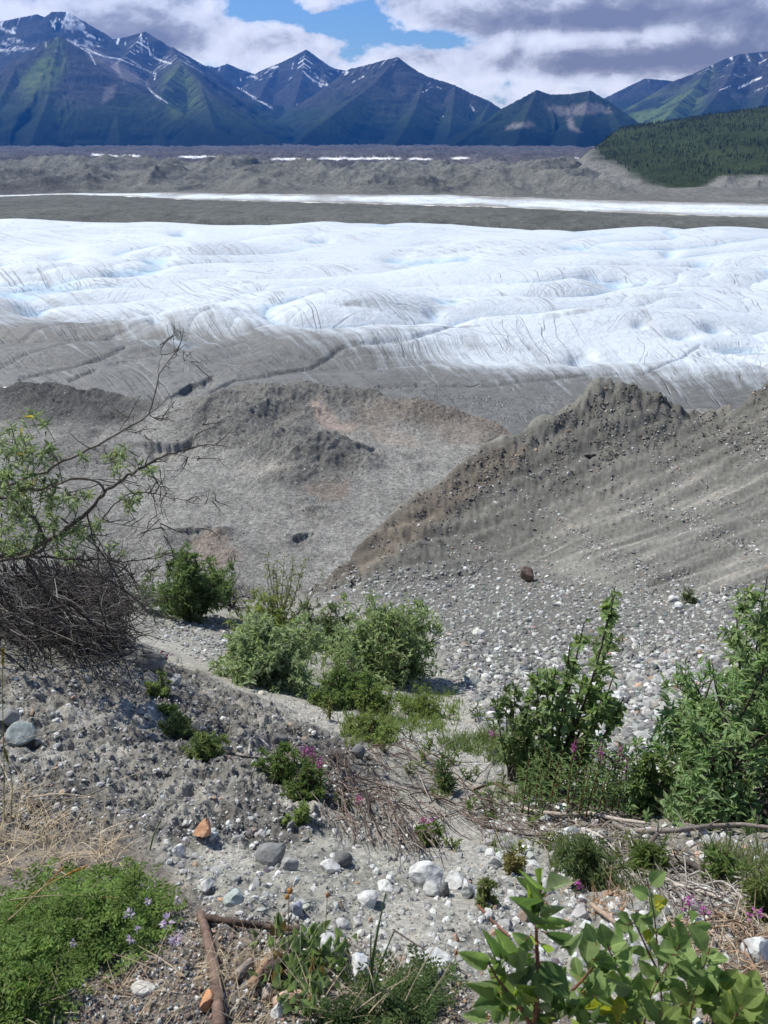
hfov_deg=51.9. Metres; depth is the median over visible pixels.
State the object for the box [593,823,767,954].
twig heap
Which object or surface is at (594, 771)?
fireweed
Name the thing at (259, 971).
broken stick
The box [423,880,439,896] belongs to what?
rock
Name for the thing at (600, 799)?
fireweed
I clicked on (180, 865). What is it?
stone
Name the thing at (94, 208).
medial moraine
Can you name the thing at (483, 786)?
dead branch
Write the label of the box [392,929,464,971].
dead branch
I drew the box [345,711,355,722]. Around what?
green sprig
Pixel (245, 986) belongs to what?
rock
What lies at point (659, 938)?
stone
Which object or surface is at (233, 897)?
rock
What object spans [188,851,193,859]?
stone
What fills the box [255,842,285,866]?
rock
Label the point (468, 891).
rock
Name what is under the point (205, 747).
herb
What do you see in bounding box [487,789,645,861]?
twig heap
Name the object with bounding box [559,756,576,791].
fireweed
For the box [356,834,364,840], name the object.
stone
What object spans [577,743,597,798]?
fireweed
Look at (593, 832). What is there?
dead branch
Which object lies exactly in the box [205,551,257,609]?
dead shrub
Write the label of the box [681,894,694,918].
flower sprig
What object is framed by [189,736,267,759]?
dead branch
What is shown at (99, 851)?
dry grass
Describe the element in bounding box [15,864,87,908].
grass stalk
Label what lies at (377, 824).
twig heap
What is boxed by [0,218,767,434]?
glacier
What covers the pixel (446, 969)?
grass stalk
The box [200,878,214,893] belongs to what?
rock
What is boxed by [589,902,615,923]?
dead branch
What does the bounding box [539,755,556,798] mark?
fireweed
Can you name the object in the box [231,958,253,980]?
broken stick
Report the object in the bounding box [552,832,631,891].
herb
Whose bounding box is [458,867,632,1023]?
poplar sapling
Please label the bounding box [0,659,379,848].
soil clods
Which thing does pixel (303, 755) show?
fireweed
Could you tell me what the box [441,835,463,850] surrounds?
green sprig
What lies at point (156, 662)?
rock
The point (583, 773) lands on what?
fireweed
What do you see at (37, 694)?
stone
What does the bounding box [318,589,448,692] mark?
willow bush
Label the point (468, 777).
green sprig
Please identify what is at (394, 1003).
feathery herb
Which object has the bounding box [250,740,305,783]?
herb
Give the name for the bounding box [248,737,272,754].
dead branch
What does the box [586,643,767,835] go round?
alder bush
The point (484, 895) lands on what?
herb
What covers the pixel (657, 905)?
oval leaved sapling
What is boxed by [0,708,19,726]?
rock
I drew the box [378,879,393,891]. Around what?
rock
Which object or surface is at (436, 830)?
herb
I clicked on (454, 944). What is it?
stone
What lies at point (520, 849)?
green sprig
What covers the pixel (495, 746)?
green sprig
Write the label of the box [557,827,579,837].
rock
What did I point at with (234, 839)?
stone
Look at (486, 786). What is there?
green sprig
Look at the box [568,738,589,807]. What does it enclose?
fireweed
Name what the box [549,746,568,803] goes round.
fireweed
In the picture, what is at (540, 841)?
green sprig
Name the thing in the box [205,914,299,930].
branch
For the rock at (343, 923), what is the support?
on the ground slope
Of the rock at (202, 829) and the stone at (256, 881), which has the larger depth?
the rock at (202, 829)
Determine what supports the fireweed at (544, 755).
on the ground slope
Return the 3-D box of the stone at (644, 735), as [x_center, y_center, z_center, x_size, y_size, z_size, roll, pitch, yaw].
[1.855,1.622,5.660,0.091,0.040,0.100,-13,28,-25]
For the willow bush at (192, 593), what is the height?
1.394 m
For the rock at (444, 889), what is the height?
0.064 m
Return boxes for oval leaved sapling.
[568,917,729,1023]
[614,870,711,1004]
[634,969,767,1023]
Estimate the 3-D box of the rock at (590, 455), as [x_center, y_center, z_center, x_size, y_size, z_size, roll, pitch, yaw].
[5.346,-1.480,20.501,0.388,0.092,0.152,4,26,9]
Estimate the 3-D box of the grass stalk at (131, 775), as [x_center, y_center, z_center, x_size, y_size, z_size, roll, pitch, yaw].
[-0.995,1.029,3.044,0.496,0.087,0.011,-11,28,-21]
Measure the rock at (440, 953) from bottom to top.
0.022 m
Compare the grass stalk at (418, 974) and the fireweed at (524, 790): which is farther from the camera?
the fireweed at (524, 790)
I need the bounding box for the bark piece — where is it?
[262,955,285,982]
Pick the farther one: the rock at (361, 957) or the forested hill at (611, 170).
the forested hill at (611, 170)
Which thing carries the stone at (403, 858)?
on the ground slope
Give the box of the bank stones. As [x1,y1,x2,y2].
[0,665,767,1023]
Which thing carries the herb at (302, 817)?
on the ground slope
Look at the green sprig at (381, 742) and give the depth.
4.58 m
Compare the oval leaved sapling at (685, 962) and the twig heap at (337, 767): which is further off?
the twig heap at (337, 767)
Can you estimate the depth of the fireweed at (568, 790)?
3.55 m
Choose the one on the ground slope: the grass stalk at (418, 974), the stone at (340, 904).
the stone at (340, 904)
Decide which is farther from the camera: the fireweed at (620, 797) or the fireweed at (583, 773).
the fireweed at (583, 773)
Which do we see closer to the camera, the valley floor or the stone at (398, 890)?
the stone at (398, 890)
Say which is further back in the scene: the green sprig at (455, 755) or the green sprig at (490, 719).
the green sprig at (490, 719)
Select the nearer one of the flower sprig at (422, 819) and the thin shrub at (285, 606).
the flower sprig at (422, 819)
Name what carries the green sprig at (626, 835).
on the ground slope
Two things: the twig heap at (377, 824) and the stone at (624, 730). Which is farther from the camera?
the stone at (624, 730)
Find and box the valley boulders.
[0,380,564,608]
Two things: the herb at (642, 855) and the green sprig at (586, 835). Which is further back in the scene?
the green sprig at (586, 835)
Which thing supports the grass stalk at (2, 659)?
on the ground slope
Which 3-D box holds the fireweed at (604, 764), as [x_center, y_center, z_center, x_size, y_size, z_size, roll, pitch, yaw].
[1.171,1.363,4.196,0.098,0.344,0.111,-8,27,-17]
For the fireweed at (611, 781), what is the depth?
3.87 m
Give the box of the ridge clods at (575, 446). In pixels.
[331,378,767,593]
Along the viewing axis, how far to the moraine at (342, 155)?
3221.02 m
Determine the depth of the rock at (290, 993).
1.60 m
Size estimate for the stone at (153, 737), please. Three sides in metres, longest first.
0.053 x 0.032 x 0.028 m
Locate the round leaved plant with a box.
[247,911,364,1022]
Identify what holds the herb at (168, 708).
on the ground slope
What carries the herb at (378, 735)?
on the ground slope
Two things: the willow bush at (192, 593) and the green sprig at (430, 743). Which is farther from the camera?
the willow bush at (192, 593)
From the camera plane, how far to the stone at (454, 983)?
1.70 m
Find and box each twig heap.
[260,738,374,811]
[322,776,451,866]
[337,734,531,852]
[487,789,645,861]
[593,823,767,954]
[666,889,767,1023]
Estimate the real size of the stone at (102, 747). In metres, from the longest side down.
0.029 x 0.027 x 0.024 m
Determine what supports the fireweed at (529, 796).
on the ground slope
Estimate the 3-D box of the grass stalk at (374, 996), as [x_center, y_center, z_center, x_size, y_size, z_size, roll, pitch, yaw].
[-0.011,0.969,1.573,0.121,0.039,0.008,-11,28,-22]
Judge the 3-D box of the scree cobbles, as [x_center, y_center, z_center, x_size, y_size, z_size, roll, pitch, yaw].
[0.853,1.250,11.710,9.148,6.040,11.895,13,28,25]
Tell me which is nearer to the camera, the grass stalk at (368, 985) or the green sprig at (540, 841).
the grass stalk at (368, 985)
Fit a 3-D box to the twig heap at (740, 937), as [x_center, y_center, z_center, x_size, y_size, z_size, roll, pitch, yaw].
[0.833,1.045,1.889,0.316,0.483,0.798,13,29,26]
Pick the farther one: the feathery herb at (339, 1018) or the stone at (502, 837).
the stone at (502, 837)
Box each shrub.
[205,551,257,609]
[232,552,324,624]
[622,750,687,816]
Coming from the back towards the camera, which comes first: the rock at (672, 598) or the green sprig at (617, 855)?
the rock at (672, 598)
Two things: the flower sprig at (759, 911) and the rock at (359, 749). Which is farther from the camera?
the rock at (359, 749)
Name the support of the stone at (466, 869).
on the ground slope
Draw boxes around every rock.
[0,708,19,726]
[5,720,36,747]
[131,980,155,996]
[135,647,165,671]
[169,674,181,686]
[172,843,184,857]
[192,817,210,837]
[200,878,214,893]
[200,989,213,1012]
[223,888,242,906]
[239,980,250,990]
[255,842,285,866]
[261,983,272,1001]
[270,733,286,744]
[270,1001,283,1018]
[272,989,304,1006]
[281,857,298,870]
[292,900,301,916]
[318,932,337,955]
[320,859,340,873]
[334,851,352,867]
[336,918,348,929]
[351,744,364,757]
[351,952,369,984]
[357,890,378,908]
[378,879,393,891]
[409,860,442,888]
[418,947,451,966]
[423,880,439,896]
[439,882,449,896]
[444,871,463,889]
[461,879,474,898]
[472,628,484,635]
[520,566,533,581]
[555,803,566,811]
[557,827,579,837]
[582,453,596,456]
[668,595,677,601]
[674,602,683,609]
[740,937,767,965]
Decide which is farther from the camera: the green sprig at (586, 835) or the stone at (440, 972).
the green sprig at (586, 835)
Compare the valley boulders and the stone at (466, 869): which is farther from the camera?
the valley boulders
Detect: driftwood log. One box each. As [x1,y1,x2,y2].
[517,805,656,823]
[612,809,767,836]
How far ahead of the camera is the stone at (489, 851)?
2.88 m
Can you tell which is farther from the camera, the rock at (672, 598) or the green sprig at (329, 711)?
the rock at (672, 598)
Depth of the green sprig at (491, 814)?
3.49 m
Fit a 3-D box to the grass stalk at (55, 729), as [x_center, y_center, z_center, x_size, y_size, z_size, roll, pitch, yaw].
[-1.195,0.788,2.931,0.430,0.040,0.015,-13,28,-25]
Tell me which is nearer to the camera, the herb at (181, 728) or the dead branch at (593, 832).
the dead branch at (593, 832)
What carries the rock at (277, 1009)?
on the ground slope
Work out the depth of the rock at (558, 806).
3.75 m
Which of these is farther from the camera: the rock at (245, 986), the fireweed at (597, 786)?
the fireweed at (597, 786)
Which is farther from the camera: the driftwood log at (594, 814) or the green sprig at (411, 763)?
the green sprig at (411, 763)
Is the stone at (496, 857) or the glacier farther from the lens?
the glacier
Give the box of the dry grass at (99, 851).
[0,741,767,1023]
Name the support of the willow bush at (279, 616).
on the ground slope
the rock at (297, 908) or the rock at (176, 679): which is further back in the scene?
the rock at (176, 679)
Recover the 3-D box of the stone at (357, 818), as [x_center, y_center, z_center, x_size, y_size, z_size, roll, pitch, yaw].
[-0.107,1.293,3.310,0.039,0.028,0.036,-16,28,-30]
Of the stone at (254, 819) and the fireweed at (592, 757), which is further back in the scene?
the fireweed at (592, 757)
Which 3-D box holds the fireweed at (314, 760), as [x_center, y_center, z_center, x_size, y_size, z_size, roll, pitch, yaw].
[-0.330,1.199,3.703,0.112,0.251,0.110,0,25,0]
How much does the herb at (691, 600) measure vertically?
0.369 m
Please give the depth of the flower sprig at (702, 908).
1.95 m
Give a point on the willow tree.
(22, 506)
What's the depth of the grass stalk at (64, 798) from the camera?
2.63 m
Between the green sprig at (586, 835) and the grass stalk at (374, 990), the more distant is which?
the green sprig at (586, 835)
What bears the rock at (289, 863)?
on the ground slope
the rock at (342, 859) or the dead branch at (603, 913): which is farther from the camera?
the rock at (342, 859)
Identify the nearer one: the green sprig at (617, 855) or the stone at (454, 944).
the stone at (454, 944)
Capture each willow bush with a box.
[129,540,237,622]
[206,609,330,699]
[222,584,329,633]
[293,597,355,650]
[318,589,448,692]
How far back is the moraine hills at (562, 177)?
1187.93 m
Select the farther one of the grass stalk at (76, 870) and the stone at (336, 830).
the stone at (336, 830)
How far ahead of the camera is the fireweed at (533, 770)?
4.02 m
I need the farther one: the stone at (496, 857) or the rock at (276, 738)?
the rock at (276, 738)
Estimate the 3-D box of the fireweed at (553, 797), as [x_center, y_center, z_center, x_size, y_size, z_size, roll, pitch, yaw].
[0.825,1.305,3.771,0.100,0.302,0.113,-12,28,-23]
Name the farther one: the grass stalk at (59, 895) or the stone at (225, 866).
the stone at (225, 866)
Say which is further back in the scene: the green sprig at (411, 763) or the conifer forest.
the conifer forest
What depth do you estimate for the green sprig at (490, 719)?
5.64 m
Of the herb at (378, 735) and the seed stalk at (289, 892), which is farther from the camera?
the herb at (378, 735)
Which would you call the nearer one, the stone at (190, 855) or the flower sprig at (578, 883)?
the flower sprig at (578, 883)
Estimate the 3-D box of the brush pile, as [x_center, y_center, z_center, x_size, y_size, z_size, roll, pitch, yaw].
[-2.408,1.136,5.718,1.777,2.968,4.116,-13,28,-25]
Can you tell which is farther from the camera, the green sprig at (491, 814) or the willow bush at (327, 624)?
the willow bush at (327, 624)
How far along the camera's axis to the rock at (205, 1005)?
1.56 m
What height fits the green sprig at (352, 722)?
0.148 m
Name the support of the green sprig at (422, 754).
on the ground slope
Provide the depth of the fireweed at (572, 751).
3.79 m
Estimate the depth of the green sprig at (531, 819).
3.46 m
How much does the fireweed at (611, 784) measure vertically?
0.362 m
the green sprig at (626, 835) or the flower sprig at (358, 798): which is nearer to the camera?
the green sprig at (626, 835)
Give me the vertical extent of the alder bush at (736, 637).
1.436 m
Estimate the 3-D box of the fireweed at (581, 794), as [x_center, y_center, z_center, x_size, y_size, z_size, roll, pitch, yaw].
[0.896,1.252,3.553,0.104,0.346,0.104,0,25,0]
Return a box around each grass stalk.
[1,647,4,819]
[1,703,121,744]
[1,810,100,834]
[2,748,12,819]
[4,866,64,922]
[5,798,144,800]
[10,895,121,900]
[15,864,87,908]
[30,800,71,836]
[86,753,187,795]
[149,820,160,849]
[351,980,404,1013]
[367,892,386,991]
[367,965,378,1014]
[370,920,380,992]
[370,930,374,995]
[372,931,394,990]
[398,945,434,1015]
[420,930,464,1011]
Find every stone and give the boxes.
[32,692,40,697]
[52,743,60,747]
[99,744,105,750]
[151,733,156,741]
[177,862,184,868]
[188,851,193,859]
[192,852,198,858]
[211,865,221,872]
[222,864,230,869]
[231,835,242,843]
[232,876,238,882]
[247,816,256,821]
[253,877,258,885]
[286,821,294,828]
[332,828,338,834]
[337,901,343,907]
[354,816,362,821]
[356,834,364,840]
[393,886,402,893]
[401,856,409,861]
[437,968,447,976]
[449,974,457,984]
[451,941,459,947]
[455,853,462,858]
[464,866,471,872]
[479,720,491,727]
[485,848,494,855]
[489,858,501,867]
[490,856,501,860]
[497,836,510,843]
[517,911,526,921]
[540,956,551,961]
[611,727,618,733]
[621,728,630,734]
[636,732,649,738]
[637,726,645,730]
[654,935,662,944]
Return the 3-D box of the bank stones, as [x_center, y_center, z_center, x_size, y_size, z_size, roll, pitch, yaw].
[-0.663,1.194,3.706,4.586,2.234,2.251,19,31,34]
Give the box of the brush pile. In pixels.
[0,509,172,704]
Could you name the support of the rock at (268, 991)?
on the ground slope
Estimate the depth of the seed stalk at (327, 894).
1.74 m
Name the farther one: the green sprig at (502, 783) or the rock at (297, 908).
the green sprig at (502, 783)
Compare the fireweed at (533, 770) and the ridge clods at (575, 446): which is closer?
the fireweed at (533, 770)
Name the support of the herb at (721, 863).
on the ground slope
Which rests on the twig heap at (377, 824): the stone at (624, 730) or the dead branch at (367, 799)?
the dead branch at (367, 799)
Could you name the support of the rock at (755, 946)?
on the ground slope
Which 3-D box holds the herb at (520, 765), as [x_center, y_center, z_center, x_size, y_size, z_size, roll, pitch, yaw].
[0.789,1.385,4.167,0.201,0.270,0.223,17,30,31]
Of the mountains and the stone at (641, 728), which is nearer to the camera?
the stone at (641, 728)
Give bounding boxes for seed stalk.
[281,874,295,949]
[325,892,329,929]
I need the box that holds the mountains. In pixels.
[0,12,767,147]
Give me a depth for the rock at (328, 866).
2.48 m
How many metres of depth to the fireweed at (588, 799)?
3.52 m
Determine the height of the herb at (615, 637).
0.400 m
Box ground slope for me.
[0,377,767,1023]
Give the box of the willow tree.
[0,322,235,598]
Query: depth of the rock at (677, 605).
12.20 m
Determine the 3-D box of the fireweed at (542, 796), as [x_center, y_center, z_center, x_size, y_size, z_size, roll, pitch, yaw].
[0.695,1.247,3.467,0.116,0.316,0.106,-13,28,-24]
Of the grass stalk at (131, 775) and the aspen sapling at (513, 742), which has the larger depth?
the aspen sapling at (513, 742)
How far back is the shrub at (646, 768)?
3.65 m
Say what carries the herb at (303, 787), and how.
on the ground slope
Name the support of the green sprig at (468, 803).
on the ground slope
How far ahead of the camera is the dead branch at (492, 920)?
2.04 m
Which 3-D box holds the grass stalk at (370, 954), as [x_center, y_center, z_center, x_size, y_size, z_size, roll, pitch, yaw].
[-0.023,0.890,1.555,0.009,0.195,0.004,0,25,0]
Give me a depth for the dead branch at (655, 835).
3.00 m
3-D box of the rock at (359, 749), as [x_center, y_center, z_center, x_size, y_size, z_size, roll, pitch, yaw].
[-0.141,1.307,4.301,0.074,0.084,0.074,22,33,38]
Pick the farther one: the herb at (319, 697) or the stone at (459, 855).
the herb at (319, 697)
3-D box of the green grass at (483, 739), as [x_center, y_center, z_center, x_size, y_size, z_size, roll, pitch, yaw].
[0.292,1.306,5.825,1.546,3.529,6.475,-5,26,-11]
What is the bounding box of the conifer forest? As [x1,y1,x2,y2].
[579,105,767,183]
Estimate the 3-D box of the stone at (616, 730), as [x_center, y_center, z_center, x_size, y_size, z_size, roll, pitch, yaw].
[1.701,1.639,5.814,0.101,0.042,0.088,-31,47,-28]
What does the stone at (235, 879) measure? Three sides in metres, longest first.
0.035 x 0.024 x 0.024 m
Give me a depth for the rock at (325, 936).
1.77 m
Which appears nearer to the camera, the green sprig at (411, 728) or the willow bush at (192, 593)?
the green sprig at (411, 728)
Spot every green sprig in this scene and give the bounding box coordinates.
[320,694,334,719]
[332,793,354,811]
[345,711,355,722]
[347,706,373,734]
[374,739,393,751]
[384,719,416,738]
[402,757,432,776]
[410,731,435,750]
[414,758,442,788]
[415,744,431,761]
[429,777,450,799]
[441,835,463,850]
[446,750,459,765]
[455,760,480,781]
[464,788,483,814]
[466,700,487,716]
[480,779,500,803]
[480,809,497,822]
[483,714,503,732]
[490,735,504,752]
[495,768,513,791]
[514,839,532,852]
[525,812,544,828]
[526,831,560,846]
[552,833,593,847]
[605,845,628,858]
[624,826,645,847]
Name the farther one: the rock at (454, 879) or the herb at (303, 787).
the herb at (303, 787)
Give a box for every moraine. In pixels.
[0,143,595,167]
[0,194,767,231]
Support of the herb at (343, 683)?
on the ground slope
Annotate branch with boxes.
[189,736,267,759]
[196,910,225,1023]
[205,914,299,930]
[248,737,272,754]
[353,788,378,820]
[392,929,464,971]
[472,782,559,801]
[477,904,510,936]
[479,809,552,836]
[585,828,618,849]
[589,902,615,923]
[625,821,661,866]
[650,847,734,879]
[673,882,719,896]
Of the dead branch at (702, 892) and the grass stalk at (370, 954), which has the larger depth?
the dead branch at (702, 892)
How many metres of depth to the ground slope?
5.43 m
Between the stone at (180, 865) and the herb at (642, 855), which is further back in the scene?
the herb at (642, 855)
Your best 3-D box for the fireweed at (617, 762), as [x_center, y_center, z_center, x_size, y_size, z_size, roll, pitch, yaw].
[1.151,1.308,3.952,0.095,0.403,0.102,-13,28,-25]
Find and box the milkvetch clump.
[0,856,187,1023]
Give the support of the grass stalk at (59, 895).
on the milkvetch clump
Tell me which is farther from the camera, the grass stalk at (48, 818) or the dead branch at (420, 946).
the grass stalk at (48, 818)
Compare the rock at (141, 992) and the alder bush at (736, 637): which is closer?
the rock at (141, 992)
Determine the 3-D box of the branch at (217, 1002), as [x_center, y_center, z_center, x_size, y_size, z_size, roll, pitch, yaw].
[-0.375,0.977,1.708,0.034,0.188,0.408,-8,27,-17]
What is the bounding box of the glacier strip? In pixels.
[0,192,767,217]
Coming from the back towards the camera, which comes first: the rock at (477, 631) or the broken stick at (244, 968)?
the rock at (477, 631)
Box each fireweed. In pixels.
[295,745,311,775]
[306,746,323,782]
[312,757,329,795]
[514,753,536,814]
[515,766,534,797]
[521,768,537,814]
[527,758,538,791]
[529,765,555,814]
[530,757,548,808]
[534,741,550,797]
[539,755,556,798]
[540,740,557,793]
[542,734,555,789]
[542,755,566,803]
[545,759,567,803]
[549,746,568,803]
[558,755,579,817]
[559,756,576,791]
[562,737,579,801]
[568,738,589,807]
[572,760,593,814]
[574,755,590,790]
[574,757,599,810]
[576,761,599,799]
[576,766,604,818]
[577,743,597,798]
[583,741,610,805]
[587,755,604,808]
[591,772,611,812]
[595,741,613,786]
[596,760,618,812]
[602,748,620,801]
[602,759,619,801]
[604,775,623,812]
[605,741,626,798]
[608,743,625,804]
[608,764,627,812]
[614,757,632,806]
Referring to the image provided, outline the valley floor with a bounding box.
[0,380,734,609]
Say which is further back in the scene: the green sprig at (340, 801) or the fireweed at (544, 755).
the fireweed at (544, 755)
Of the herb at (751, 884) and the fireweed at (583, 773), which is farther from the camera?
the fireweed at (583, 773)
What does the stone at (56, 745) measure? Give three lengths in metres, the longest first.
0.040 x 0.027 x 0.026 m
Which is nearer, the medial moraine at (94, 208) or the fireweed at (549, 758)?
the fireweed at (549, 758)
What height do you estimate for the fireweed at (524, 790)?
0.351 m
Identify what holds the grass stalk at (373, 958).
on the feathery herb at (394, 1003)
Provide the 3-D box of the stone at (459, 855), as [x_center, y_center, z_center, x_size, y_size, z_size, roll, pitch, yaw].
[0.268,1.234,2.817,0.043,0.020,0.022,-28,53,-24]
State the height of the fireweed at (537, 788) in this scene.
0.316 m
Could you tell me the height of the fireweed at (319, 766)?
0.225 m
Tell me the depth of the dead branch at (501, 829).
3.26 m
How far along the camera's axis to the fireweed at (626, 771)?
3.73 m
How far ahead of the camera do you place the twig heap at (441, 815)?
3.83 m
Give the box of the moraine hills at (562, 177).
[0,154,767,203]
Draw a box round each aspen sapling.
[487,680,548,782]
[519,586,627,791]
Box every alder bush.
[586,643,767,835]
[716,576,767,783]
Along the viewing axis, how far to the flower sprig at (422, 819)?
3.19 m
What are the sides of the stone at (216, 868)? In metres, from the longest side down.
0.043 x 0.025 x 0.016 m
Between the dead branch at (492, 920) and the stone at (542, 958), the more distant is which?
the dead branch at (492, 920)
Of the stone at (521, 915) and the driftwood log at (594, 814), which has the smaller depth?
the stone at (521, 915)
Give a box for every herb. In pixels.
[144,669,171,698]
[154,703,178,717]
[157,709,204,740]
[179,730,231,762]
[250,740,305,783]
[278,759,327,801]
[281,798,311,825]
[294,988,381,1023]
[305,678,351,709]
[318,661,376,709]
[335,943,469,1023]
[338,708,399,745]
[351,680,402,715]
[393,683,458,720]
[415,818,445,847]
[433,751,458,794]
[473,876,501,909]
[502,849,527,874]
[516,757,550,793]
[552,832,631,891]
[588,626,625,651]
[624,833,674,875]
[680,586,698,603]
[697,843,756,886]
[734,863,767,926]
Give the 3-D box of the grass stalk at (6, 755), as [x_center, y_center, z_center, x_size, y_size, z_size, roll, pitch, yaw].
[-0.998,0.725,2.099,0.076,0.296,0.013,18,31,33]
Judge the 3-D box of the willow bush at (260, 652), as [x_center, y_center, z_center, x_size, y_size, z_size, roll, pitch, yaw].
[-0.924,1.180,6.383,1.017,0.883,1.106,0,25,0]
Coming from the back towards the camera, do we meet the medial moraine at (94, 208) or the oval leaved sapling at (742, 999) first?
the medial moraine at (94, 208)
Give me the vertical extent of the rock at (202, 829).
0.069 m
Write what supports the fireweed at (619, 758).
on the ground slope
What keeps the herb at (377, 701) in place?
on the ground slope
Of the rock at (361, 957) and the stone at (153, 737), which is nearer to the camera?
the rock at (361, 957)
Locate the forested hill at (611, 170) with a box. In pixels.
[578,107,767,187]
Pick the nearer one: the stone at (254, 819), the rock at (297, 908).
the rock at (297, 908)
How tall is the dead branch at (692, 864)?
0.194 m
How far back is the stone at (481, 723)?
5.94 m
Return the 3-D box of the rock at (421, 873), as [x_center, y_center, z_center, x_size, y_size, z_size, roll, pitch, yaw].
[0.127,1.102,2.384,0.106,0.080,0.099,0,25,0]
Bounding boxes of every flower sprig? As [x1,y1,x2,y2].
[356,794,362,809]
[416,817,426,822]
[573,880,583,897]
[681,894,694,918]
[697,901,709,921]
[739,907,763,930]
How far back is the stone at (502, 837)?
3.13 m
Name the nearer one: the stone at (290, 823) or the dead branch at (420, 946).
the dead branch at (420, 946)
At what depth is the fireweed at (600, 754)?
3.66 m
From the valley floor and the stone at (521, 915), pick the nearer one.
the stone at (521, 915)
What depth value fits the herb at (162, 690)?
4.79 m
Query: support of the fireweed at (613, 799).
on the ground slope
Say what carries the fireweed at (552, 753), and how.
on the ground slope
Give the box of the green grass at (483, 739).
[305,644,767,892]
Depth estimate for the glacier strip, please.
917.62 m
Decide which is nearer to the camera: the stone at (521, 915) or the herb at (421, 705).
the stone at (521, 915)
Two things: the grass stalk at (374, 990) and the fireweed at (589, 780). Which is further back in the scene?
the fireweed at (589, 780)
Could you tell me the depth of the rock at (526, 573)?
15.56 m
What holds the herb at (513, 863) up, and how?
on the ground slope
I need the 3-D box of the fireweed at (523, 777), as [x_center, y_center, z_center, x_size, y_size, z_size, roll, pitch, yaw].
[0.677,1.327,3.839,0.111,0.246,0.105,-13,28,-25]
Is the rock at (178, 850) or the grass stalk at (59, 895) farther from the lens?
the rock at (178, 850)
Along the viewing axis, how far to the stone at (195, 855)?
2.58 m
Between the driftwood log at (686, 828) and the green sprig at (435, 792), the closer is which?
the driftwood log at (686, 828)
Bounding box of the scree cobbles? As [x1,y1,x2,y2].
[149,560,767,789]
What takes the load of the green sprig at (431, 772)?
on the ground slope
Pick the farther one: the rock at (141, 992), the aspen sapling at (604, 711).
the aspen sapling at (604, 711)
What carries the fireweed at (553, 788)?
on the bank stones
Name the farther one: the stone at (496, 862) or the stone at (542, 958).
the stone at (496, 862)
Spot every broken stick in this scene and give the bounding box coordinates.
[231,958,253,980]
[246,958,269,989]
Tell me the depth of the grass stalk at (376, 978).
1.55 m
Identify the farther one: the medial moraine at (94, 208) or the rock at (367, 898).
the medial moraine at (94, 208)
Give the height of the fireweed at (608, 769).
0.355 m
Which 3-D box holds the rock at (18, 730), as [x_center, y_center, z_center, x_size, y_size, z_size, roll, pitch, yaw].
[-1.650,1.022,3.588,0.104,0.121,0.137,19,31,34]
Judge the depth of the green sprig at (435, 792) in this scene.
3.79 m
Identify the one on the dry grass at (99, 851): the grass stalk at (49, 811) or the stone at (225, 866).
the grass stalk at (49, 811)
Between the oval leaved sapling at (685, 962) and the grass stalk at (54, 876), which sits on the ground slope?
the oval leaved sapling at (685, 962)
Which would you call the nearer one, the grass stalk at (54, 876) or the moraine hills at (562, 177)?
the grass stalk at (54, 876)
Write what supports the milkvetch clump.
on the ground slope
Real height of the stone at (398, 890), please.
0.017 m
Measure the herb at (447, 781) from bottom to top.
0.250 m
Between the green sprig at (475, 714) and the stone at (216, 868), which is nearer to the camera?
the stone at (216, 868)
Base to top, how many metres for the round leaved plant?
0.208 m

